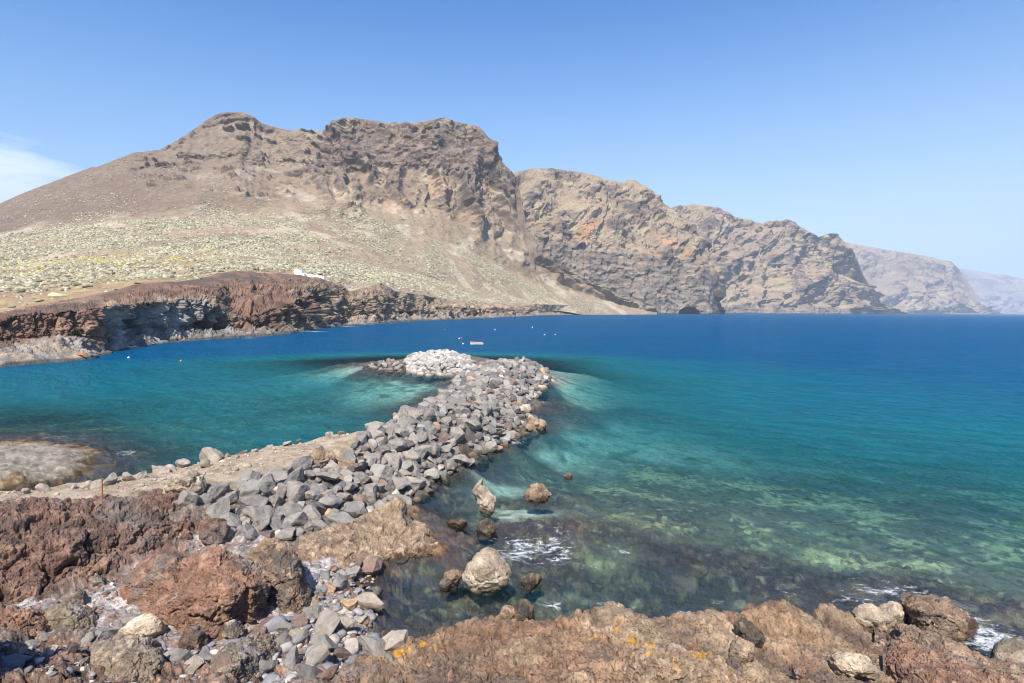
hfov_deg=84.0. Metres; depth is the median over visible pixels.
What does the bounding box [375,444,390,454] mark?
jetty boulder
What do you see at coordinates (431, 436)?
jetty boulder
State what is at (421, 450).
jetty boulder
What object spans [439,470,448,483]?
jetty boulder
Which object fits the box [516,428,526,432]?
jetty boulder
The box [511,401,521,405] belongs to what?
jetty boulder
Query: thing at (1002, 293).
coastal cliff
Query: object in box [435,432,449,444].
jetty boulder
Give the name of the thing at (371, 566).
cobble
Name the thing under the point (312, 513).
jetty boulder
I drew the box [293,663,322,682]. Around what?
cobble
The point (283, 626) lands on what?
cobble
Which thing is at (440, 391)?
jetty boulder
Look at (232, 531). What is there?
jetty boulder
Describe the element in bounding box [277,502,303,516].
jetty boulder
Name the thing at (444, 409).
jetty boulder
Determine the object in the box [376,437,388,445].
jetty boulder
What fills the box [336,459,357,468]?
jetty boulder
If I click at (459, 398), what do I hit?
jetty boulder
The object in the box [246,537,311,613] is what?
rock outcrop
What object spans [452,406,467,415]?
jetty boulder
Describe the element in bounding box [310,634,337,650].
cobble
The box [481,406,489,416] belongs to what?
jetty boulder
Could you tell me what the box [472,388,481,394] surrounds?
jetty boulder
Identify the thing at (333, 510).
jetty boulder
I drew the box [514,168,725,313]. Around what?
coastal cliff
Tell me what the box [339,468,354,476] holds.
jetty boulder
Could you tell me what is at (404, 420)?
jetty boulder
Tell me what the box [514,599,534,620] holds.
rock
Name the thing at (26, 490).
jetty boulder
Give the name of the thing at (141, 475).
jetty boulder
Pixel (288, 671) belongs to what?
cobble
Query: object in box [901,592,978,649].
rock outcrop
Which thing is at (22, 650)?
cobble
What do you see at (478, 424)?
jetty boulder
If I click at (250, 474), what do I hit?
jetty boulder
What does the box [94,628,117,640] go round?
cobble
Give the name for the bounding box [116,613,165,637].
boulder
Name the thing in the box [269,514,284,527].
jetty boulder
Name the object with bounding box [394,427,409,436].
jetty boulder
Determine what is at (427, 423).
jetty boulder
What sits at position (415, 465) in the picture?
jetty boulder
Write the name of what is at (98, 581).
boulder
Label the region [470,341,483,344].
dinghy
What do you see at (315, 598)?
cobble
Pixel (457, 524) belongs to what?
rock
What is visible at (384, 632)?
cobble
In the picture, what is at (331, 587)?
cobble
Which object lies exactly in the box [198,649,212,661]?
cobble
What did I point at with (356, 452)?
jetty boulder
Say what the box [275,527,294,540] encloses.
jetty boulder
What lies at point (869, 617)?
boulder
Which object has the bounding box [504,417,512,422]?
jetty boulder
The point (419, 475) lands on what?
jetty boulder
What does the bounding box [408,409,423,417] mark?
jetty boulder
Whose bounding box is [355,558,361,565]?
cobble
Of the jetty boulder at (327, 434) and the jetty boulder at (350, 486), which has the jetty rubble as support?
the jetty boulder at (350, 486)
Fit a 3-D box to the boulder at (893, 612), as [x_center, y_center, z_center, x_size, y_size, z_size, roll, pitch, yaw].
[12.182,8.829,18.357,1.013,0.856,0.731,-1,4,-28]
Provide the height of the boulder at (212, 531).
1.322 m
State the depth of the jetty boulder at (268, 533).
22.37 m
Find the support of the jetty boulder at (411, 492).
on the jetty rubble
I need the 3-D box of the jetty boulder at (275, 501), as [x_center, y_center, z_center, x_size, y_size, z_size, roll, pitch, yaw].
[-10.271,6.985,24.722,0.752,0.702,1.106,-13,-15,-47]
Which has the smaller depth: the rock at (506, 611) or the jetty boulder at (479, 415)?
the rock at (506, 611)
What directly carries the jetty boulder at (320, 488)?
on the shore
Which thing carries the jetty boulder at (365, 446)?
on the jetty rubble
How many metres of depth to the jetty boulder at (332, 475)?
27.17 m
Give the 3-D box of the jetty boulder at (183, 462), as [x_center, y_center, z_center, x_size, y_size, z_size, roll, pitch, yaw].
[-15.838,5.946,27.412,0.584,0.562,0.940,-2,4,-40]
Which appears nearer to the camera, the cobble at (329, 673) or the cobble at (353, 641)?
the cobble at (329, 673)
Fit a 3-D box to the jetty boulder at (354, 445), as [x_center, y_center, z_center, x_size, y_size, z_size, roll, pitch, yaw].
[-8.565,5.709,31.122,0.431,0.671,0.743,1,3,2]
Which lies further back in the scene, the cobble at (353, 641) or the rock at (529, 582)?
the rock at (529, 582)
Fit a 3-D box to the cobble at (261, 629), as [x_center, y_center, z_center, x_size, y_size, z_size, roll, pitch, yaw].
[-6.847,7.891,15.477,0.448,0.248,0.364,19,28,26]
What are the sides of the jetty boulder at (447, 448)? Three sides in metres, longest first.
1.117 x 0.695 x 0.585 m
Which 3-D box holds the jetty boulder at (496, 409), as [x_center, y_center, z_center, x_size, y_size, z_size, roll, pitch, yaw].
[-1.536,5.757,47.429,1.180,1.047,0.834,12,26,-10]
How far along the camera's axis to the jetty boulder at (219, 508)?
23.02 m
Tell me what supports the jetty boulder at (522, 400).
on the jetty rubble
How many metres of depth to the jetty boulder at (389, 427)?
34.35 m
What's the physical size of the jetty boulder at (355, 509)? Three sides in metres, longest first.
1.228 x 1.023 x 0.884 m
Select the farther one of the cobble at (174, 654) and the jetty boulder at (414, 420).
the jetty boulder at (414, 420)
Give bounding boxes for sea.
[0,313,1023,648]
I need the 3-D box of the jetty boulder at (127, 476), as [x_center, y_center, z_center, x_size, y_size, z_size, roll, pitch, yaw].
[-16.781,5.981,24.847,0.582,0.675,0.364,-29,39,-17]
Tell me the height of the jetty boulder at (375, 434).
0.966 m
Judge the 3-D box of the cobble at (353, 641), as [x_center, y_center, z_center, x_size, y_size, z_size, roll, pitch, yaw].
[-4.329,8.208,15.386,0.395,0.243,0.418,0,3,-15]
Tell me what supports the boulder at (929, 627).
on the shore
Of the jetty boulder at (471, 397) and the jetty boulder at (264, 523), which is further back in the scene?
the jetty boulder at (471, 397)
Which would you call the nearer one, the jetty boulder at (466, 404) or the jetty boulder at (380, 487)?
the jetty boulder at (380, 487)
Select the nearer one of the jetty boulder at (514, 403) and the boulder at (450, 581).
the boulder at (450, 581)
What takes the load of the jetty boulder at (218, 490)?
on the shore
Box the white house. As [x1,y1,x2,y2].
[294,269,305,275]
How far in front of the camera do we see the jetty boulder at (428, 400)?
43.57 m
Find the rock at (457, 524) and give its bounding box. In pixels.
[446,518,466,530]
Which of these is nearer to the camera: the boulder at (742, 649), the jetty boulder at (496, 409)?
the boulder at (742, 649)
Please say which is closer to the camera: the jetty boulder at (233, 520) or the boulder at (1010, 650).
the boulder at (1010, 650)
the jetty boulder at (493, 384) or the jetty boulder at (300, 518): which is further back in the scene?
the jetty boulder at (493, 384)
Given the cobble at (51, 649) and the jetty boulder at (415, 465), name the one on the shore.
the cobble at (51, 649)
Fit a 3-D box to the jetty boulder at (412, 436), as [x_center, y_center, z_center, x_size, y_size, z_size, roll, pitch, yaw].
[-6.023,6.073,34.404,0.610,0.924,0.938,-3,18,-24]
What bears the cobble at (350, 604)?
on the shore
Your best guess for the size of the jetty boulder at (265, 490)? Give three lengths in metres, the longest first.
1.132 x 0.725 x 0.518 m
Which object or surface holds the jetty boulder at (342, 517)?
on the shore
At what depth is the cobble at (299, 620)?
16.28 m
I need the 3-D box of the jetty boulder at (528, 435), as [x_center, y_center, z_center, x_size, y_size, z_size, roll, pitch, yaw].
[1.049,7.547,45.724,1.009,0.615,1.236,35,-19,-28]
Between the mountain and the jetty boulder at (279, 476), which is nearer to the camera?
the jetty boulder at (279, 476)
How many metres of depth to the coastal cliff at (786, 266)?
2598.15 m
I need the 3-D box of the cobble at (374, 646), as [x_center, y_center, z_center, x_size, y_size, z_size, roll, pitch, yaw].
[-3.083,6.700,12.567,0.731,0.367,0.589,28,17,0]
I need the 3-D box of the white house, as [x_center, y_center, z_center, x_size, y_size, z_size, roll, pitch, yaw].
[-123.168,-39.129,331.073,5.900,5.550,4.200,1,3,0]
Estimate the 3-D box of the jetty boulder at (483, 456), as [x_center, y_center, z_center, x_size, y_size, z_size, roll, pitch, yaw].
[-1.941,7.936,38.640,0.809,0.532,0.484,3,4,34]
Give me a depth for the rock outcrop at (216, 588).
16.18 m
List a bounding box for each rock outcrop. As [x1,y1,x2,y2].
[0,602,49,639]
[43,603,96,630]
[90,634,165,682]
[118,553,189,613]
[152,544,271,640]
[210,631,281,682]
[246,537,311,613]
[299,497,444,564]
[624,642,740,682]
[874,621,1023,682]
[883,641,1013,682]
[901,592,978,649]
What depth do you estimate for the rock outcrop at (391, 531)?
23.06 m
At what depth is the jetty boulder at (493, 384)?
57.26 m
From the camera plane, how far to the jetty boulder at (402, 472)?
31.02 m
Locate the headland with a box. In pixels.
[0,271,580,366]
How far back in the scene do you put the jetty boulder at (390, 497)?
28.33 m
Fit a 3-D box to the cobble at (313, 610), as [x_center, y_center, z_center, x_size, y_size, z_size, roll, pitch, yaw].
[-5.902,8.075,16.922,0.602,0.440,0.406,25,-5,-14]
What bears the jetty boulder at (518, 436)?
on the shore
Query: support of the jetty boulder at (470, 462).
on the shore
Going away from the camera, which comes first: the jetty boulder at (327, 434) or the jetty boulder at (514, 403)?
the jetty boulder at (327, 434)
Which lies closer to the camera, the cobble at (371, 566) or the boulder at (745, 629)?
the boulder at (745, 629)
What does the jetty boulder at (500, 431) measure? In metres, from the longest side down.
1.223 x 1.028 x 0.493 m
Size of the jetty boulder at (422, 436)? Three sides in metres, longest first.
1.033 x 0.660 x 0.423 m
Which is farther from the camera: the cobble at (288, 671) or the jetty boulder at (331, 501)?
the jetty boulder at (331, 501)
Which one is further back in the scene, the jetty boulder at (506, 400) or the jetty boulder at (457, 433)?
the jetty boulder at (506, 400)
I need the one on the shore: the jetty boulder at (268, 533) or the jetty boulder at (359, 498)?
the jetty boulder at (359, 498)
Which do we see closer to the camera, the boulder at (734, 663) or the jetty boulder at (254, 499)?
the boulder at (734, 663)
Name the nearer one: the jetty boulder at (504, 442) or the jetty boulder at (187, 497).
the jetty boulder at (187, 497)
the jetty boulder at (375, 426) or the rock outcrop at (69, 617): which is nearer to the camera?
the rock outcrop at (69, 617)
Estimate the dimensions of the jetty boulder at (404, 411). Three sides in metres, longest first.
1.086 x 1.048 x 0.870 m
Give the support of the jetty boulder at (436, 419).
on the shore
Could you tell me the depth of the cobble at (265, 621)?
16.05 m
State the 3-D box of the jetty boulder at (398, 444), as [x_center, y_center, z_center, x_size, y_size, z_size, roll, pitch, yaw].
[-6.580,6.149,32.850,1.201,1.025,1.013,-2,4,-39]
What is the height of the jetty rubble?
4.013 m
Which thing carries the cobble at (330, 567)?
on the shore
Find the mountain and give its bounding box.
[0,112,656,314]
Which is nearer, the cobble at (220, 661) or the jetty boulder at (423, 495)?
the cobble at (220, 661)
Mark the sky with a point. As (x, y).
(894, 125)
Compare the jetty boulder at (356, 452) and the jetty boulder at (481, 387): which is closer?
the jetty boulder at (356, 452)
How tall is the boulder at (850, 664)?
0.576 m
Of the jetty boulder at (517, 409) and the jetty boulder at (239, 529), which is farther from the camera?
the jetty boulder at (517, 409)
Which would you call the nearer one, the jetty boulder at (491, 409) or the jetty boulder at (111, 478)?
the jetty boulder at (111, 478)
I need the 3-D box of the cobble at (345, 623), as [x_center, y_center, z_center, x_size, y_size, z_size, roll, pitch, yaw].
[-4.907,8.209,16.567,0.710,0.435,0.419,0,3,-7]
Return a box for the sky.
[0,0,1023,278]
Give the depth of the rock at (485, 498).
27.97 m
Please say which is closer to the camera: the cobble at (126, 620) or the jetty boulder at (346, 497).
the cobble at (126, 620)
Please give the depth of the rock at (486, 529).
25.08 m
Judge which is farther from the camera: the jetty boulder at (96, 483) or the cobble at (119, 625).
the jetty boulder at (96, 483)
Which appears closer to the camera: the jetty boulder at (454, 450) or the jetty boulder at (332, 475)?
the jetty boulder at (332, 475)
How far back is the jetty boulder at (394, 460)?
31.05 m
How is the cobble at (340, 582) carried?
on the shore
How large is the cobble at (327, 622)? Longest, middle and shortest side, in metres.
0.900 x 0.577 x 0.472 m
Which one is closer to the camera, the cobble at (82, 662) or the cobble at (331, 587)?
the cobble at (82, 662)
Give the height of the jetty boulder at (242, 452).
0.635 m
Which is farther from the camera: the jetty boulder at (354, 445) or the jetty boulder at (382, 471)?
the jetty boulder at (354, 445)
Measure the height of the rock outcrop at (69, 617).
1.204 m
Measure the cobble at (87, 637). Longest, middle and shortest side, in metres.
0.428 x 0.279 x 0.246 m
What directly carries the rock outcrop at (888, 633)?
on the shore
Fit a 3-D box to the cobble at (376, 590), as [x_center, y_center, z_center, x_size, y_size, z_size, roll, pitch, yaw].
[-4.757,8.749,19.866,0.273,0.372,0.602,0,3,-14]
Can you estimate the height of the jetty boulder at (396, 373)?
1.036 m
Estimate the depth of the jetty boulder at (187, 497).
23.10 m
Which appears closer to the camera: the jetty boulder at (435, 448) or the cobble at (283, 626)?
the cobble at (283, 626)
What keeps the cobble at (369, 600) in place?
on the shore
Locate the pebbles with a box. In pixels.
[0,433,381,682]
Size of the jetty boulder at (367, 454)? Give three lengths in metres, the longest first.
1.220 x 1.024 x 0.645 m
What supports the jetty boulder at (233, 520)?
on the shore
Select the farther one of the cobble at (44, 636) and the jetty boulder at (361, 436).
the jetty boulder at (361, 436)
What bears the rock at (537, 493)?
in the sea
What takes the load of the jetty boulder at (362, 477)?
on the shore
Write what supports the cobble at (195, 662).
on the shore
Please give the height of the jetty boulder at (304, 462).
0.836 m
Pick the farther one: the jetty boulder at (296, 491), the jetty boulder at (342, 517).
the jetty boulder at (296, 491)
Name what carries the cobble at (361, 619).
on the shore
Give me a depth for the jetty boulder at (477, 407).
43.62 m
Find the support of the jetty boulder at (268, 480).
on the shore
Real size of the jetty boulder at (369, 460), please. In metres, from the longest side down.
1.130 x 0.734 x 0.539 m
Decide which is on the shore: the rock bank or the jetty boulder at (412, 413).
the rock bank
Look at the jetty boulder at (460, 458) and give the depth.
35.26 m
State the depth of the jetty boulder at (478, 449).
39.16 m
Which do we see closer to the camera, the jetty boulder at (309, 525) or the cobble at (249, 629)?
the cobble at (249, 629)
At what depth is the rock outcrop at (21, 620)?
15.56 m
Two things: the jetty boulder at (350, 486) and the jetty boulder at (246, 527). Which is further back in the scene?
the jetty boulder at (350, 486)
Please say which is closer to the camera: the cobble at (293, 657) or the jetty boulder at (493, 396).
the cobble at (293, 657)
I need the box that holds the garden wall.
[304,273,323,278]
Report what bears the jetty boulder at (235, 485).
on the jetty rubble
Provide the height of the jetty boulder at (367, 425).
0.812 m
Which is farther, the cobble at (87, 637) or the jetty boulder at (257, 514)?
the jetty boulder at (257, 514)
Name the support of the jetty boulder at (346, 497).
on the shore
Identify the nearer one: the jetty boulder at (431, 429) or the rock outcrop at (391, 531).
the rock outcrop at (391, 531)
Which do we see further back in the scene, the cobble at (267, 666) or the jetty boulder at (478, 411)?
the jetty boulder at (478, 411)
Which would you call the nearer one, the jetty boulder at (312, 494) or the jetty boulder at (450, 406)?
the jetty boulder at (312, 494)
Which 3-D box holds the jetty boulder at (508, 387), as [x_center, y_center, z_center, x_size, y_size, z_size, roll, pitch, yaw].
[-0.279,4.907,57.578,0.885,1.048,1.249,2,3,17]
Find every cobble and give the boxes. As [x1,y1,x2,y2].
[17,645,27,653]
[24,639,40,647]
[41,632,49,640]
[43,644,58,654]
[67,642,78,654]
[78,656,89,666]
[81,631,94,645]
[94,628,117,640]
[113,620,123,633]
[115,614,140,624]
[163,648,190,661]
[184,655,203,674]
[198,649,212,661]
[213,654,231,668]
[227,528,238,539]
[244,625,255,633]
[253,625,266,633]
[258,660,278,672]
[259,617,272,625]
[274,631,292,644]
[276,620,293,634]
[284,645,300,670]
[285,668,293,675]
[288,629,308,644]
[290,613,307,627]
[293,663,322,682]
[303,604,320,620]
[305,640,329,666]
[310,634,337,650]
[311,594,319,603]
[314,610,339,635]
[316,664,339,680]
[325,581,335,594]
[327,565,335,570]
[332,572,350,589]
[333,646,351,660]
[337,616,355,629]
[340,598,357,611]
[341,566,359,579]
[344,638,358,650]
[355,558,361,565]
[355,592,384,611]
[355,615,367,623]
[357,636,385,657]
[361,556,382,575]
[372,586,379,597]
[381,630,388,636]
[382,629,407,650]
[384,652,395,660]
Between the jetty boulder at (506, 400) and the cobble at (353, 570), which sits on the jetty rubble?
the jetty boulder at (506, 400)
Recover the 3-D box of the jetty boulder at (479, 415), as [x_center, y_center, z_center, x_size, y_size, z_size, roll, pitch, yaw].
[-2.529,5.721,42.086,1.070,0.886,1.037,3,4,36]
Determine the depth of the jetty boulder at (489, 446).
39.37 m
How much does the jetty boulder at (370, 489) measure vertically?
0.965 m
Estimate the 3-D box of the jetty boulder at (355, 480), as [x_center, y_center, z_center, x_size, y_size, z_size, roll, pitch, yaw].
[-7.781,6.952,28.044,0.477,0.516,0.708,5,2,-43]
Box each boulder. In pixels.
[21,488,30,493]
[35,483,49,492]
[61,590,88,605]
[80,480,91,488]
[90,479,104,488]
[90,577,104,586]
[103,472,117,485]
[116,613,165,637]
[122,472,135,480]
[133,470,146,479]
[151,465,169,473]
[164,470,206,494]
[165,464,175,471]
[175,458,189,467]
[177,625,209,651]
[178,490,197,505]
[198,493,212,503]
[198,518,229,545]
[199,447,223,462]
[205,498,229,518]
[207,482,229,502]
[219,512,241,527]
[222,490,239,503]
[222,619,245,638]
[226,525,235,537]
[227,480,246,490]
[233,450,246,454]
[234,479,259,503]
[235,506,246,516]
[236,525,244,533]
[237,493,268,506]
[239,470,260,480]
[242,522,254,532]
[243,505,274,521]
[245,531,258,540]
[258,474,276,489]
[258,483,271,497]
[258,514,269,531]
[261,530,274,537]
[262,470,287,483]
[266,444,273,449]
[267,495,285,507]
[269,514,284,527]
[272,525,281,531]
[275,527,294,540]
[276,484,286,498]
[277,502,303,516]
[283,467,304,483]
[283,512,308,525]
[285,481,308,502]
[291,456,311,470]
[297,501,306,506]
[302,505,320,524]
[304,470,314,478]
[304,490,322,501]
[304,521,320,531]
[307,484,327,492]
[308,445,335,468]
[309,502,326,515]
[316,471,340,480]
[317,520,328,529]
[318,494,342,508]
[320,489,333,496]
[322,460,339,470]
[325,432,332,436]
[327,511,353,525]
[329,508,339,513]
[332,486,338,494]
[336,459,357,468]
[336,492,350,501]
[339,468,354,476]
[341,481,357,491]
[342,448,355,462]
[344,501,366,517]
[350,440,359,449]
[352,477,359,485]
[353,471,371,483]
[354,449,361,456]
[354,462,367,470]
[354,495,363,502]
[355,431,366,445]
[362,442,369,451]
[363,451,380,463]
[364,421,385,429]
[364,483,376,500]
[366,431,371,440]
[366,456,376,468]
[367,423,385,433]
[370,429,384,439]
[370,464,393,481]
[370,482,384,491]
[373,500,383,507]
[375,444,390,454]
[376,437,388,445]
[378,367,384,374]
[383,424,394,436]
[384,453,400,470]
[384,479,395,491]
[386,494,411,505]
[387,428,396,439]
[387,438,406,451]
[391,475,410,489]
[394,371,400,376]
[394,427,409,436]
[396,408,407,417]
[397,416,411,425]
[398,469,411,475]
[399,460,412,469]
[400,405,417,411]
[402,449,420,461]
[404,489,414,495]
[406,422,415,433]
[406,476,425,489]
[407,415,418,424]
[407,432,417,446]
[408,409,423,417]
[409,460,419,475]
[414,445,429,458]
[414,490,429,502]
[415,414,421,421]
[415,470,429,489]
[416,431,427,441]
[417,420,432,427]
[418,401,429,407]
[420,462,427,469]
[423,398,438,403]
[423,408,434,420]
[423,467,439,479]
[423,487,433,495]
[425,424,436,434]
[427,434,437,439]
[427,455,436,463]
[428,442,440,456]
[429,403,438,407]
[432,411,440,422]
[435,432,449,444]
[438,388,448,394]
[439,404,447,413]
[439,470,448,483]
[439,569,462,592]
[440,416,451,424]
[440,424,448,432]
[441,443,452,452]
[444,458,455,470]
[446,396,458,403]
[446,404,455,410]
[446,438,455,446]
[449,426,464,442]
[449,454,468,462]
[451,446,458,455]
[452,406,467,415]
[457,396,465,402]
[457,402,470,407]
[461,547,511,595]
[462,418,474,429]
[465,458,474,468]
[467,394,475,400]
[468,452,479,459]
[470,414,479,421]
[471,419,481,429]
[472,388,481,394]
[472,405,481,410]
[472,412,481,420]
[472,461,478,468]
[473,409,484,420]
[473,444,482,455]
[475,385,484,390]
[479,427,488,433]
[479,455,487,461]
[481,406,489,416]
[482,440,497,451]
[484,405,492,413]
[485,424,496,434]
[487,394,496,399]
[488,415,497,427]
[489,379,499,388]
[492,407,500,413]
[496,394,503,399]
[496,428,504,434]
[500,438,509,448]
[501,397,511,404]
[502,431,514,438]
[503,385,512,391]
[503,421,512,429]
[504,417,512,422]
[505,409,514,416]
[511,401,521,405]
[513,405,520,413]
[514,433,521,439]
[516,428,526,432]
[517,396,527,403]
[520,430,530,438]
[525,417,546,433]
[725,657,742,673]
[729,636,754,663]
[734,616,765,647]
[790,665,806,679]
[829,651,879,678]
[852,603,887,633]
[878,601,905,624]
[925,623,935,631]
[990,637,1023,667]
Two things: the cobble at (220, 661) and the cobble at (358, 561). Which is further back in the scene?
the cobble at (358, 561)
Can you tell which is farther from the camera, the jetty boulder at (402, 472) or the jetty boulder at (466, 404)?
the jetty boulder at (466, 404)
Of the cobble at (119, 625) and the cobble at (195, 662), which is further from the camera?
the cobble at (119, 625)
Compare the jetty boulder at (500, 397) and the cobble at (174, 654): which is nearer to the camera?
the cobble at (174, 654)
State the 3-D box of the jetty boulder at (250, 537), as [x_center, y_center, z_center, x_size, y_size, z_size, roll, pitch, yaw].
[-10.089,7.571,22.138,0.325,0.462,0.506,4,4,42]
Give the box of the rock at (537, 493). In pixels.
[523,482,551,504]
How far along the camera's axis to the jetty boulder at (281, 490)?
25.20 m
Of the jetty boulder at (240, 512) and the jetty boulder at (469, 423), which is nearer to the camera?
the jetty boulder at (240, 512)
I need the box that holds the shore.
[0,355,1023,682]
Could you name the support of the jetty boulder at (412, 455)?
on the shore
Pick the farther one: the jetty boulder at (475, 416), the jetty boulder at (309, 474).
the jetty boulder at (475, 416)
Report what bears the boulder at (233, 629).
on the shore
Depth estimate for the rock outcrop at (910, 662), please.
12.64 m
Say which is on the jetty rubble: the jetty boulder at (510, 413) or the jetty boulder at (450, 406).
the jetty boulder at (510, 413)
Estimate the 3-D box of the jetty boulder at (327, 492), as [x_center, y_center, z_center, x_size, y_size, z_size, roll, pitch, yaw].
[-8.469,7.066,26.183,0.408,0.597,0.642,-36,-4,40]
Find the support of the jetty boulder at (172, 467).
on the shore
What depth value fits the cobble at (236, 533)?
22.24 m
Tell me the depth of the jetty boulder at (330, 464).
28.41 m
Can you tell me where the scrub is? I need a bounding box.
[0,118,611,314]
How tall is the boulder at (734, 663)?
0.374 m
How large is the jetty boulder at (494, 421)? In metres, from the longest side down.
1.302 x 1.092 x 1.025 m
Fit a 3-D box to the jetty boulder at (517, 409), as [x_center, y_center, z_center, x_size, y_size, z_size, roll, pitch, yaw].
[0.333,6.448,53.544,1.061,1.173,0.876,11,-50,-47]
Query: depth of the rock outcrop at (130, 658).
13.00 m
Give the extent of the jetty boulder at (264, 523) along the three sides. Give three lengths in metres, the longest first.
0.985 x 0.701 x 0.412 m
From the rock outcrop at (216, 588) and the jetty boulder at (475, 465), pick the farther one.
the jetty boulder at (475, 465)
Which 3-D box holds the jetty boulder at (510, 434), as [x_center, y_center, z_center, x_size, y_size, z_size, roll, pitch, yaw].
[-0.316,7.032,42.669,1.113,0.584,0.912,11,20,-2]
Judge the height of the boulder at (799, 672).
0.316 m
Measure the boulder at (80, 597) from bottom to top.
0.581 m
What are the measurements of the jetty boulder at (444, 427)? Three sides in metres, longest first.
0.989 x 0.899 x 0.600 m
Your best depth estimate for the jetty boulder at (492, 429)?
41.29 m
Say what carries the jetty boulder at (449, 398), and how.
on the shore
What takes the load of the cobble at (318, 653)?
on the shore
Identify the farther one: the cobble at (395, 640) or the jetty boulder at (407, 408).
the jetty boulder at (407, 408)
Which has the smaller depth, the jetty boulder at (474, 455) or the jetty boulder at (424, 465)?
the jetty boulder at (424, 465)
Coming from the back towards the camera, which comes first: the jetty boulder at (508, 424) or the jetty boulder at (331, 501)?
the jetty boulder at (508, 424)
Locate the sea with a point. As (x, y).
(898, 387)
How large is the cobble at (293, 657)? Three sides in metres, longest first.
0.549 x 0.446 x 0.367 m
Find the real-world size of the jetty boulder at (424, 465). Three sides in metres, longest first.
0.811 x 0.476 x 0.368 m
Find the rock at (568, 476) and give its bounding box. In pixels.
[563,472,572,479]
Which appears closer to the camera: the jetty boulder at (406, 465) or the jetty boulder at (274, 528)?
the jetty boulder at (274, 528)
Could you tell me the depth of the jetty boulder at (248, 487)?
24.57 m
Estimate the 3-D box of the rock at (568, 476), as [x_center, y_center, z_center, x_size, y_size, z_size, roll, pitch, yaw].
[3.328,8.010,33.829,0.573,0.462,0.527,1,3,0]
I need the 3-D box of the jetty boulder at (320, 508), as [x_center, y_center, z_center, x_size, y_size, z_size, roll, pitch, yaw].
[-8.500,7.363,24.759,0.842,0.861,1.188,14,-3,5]
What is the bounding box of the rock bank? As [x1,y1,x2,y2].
[0,488,205,604]
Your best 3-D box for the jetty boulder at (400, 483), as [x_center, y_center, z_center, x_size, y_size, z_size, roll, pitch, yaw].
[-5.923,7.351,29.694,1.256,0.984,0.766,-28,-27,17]
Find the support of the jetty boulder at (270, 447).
on the shore
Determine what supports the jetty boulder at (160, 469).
on the shore
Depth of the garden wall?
334.84 m
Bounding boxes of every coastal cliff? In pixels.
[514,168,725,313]
[671,204,906,313]
[845,242,1003,313]
[959,268,1023,313]
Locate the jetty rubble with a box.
[225,349,551,539]
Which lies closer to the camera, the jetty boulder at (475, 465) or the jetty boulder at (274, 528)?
the jetty boulder at (274, 528)
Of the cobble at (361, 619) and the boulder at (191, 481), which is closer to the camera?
the cobble at (361, 619)
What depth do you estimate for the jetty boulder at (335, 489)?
26.73 m
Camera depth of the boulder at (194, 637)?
14.65 m
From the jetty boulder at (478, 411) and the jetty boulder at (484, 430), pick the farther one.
the jetty boulder at (478, 411)
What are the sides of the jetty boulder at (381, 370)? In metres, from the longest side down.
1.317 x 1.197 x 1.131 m
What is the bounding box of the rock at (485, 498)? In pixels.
[472,478,496,518]
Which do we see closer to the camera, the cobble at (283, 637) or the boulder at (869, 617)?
the cobble at (283, 637)
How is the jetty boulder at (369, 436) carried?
on the shore
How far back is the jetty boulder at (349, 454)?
29.84 m
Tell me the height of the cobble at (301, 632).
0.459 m
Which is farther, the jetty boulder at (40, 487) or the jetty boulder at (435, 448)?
the jetty boulder at (435, 448)
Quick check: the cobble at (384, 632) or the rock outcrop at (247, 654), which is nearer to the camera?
the rock outcrop at (247, 654)
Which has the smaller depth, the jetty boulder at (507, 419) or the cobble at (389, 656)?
the cobble at (389, 656)
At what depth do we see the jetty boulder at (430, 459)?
33.77 m
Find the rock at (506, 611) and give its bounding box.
[498,605,514,619]
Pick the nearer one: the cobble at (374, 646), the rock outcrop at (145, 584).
the cobble at (374, 646)
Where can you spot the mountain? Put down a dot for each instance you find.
(385, 153)
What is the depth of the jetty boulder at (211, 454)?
28.11 m
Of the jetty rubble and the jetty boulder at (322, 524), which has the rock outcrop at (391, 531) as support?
the jetty boulder at (322, 524)
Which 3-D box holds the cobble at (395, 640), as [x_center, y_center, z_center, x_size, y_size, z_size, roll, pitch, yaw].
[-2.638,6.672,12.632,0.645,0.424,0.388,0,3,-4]
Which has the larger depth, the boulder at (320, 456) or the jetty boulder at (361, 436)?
the jetty boulder at (361, 436)
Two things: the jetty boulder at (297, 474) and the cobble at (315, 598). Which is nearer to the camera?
the cobble at (315, 598)
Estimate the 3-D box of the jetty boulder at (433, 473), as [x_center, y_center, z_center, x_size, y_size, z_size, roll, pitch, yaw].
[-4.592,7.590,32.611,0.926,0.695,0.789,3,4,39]
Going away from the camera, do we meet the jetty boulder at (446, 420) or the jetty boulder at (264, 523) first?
the jetty boulder at (264, 523)
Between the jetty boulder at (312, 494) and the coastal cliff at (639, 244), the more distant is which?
the coastal cliff at (639, 244)
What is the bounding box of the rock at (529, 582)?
[520,572,541,591]
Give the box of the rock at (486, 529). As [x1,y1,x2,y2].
[476,518,496,542]
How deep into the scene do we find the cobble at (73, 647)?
13.76 m
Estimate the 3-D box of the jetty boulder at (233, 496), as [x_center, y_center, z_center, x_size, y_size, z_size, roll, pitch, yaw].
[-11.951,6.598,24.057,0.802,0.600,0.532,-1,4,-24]
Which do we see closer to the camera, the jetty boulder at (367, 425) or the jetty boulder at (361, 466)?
the jetty boulder at (361, 466)

